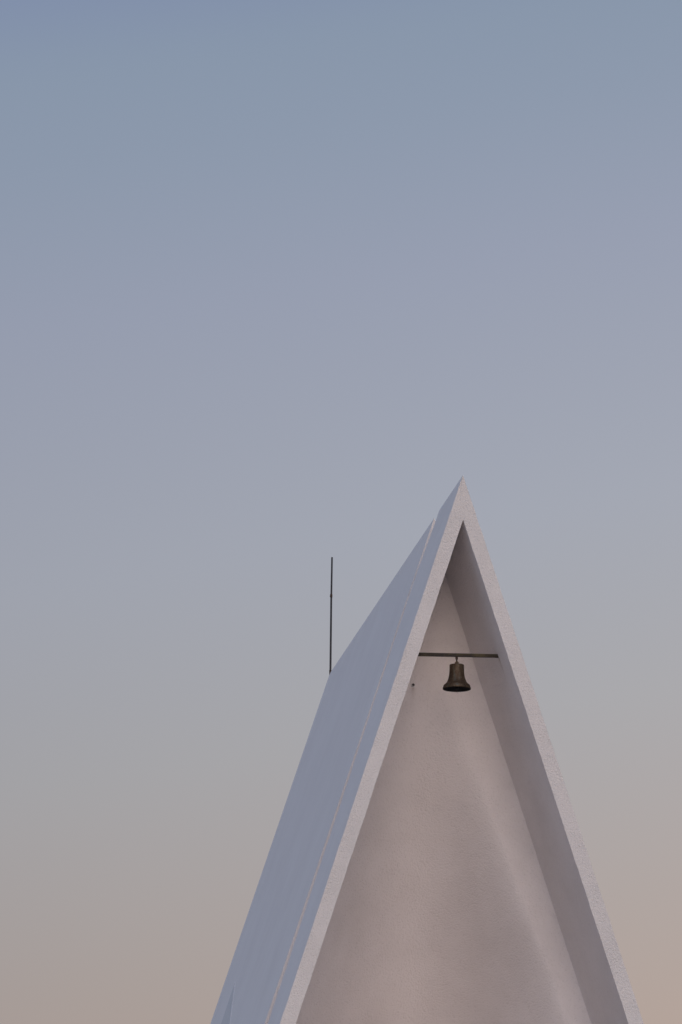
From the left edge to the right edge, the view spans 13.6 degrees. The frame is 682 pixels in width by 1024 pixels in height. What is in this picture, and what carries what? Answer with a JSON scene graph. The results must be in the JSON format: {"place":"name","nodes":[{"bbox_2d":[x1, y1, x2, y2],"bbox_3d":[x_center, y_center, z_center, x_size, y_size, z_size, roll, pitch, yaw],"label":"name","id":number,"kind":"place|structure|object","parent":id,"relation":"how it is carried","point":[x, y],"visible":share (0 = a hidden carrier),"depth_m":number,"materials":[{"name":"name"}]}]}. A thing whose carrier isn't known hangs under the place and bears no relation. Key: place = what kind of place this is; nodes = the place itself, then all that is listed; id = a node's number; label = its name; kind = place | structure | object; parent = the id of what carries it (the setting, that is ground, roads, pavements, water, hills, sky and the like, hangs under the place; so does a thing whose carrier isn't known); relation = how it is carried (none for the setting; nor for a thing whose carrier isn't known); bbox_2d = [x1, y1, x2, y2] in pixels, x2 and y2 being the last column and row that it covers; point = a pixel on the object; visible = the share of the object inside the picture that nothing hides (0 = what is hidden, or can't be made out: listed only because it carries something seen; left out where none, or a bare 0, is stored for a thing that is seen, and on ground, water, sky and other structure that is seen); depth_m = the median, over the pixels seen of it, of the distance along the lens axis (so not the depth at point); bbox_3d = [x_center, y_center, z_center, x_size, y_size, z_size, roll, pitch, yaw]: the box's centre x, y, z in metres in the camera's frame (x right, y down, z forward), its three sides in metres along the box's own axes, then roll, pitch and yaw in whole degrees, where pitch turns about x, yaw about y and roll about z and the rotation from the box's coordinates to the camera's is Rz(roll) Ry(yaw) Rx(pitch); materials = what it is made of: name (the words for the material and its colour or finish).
{"place":"outdoors","nodes":[
{"label":"outdoors","id":0,"kind":"place"},
{"bbox_2d":[0,0,681,1023],"label":"sky","id":1,"kind":"structure","parent":0,"point":[278,277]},
{"label":"ground","id":2,"kind":"structure","parent":0,"visible":0},
{"bbox_2d":[210,476,643,1023],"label":"chapel","id":3,"kind":"structure","parent":2,"relation":"on","point":[427,861],"depth_m":48.85,"materials":[{"name":"white paint"}]},
{"bbox_2d":[329,557,332,674],"bbox_3d":[-0.224,2.336,63.555,0.062,2.736,0.056,3,-15,-8],"label":"lightning rod","id":4,"kind":"object","parent":3,"relation":"on","point":[330,665],"visible":0.97,"depth_m":63.52,"materials":[{"name":"metal"}]},
{"bbox_2d":[418,653,497,657],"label":"steel beam","id":5,"kind":"structure","parent":3,"relation":"attached to","point":[459,655],"depth_m":47.36,"materials":[{"name":"black metal"}]},
{"bbox_2d":[443,657,470,691],"bbox_3d":[1.921,2.707,47.282,0.470,0.623,0.470,3,-15,-8],"label":"bell","id":6,"kind":"object","parent":5,"relation":"hanging from","point":[456,682],"visible":1,"depth_m":47.19,"materials":[{"name":"brown metal"}]}
]}

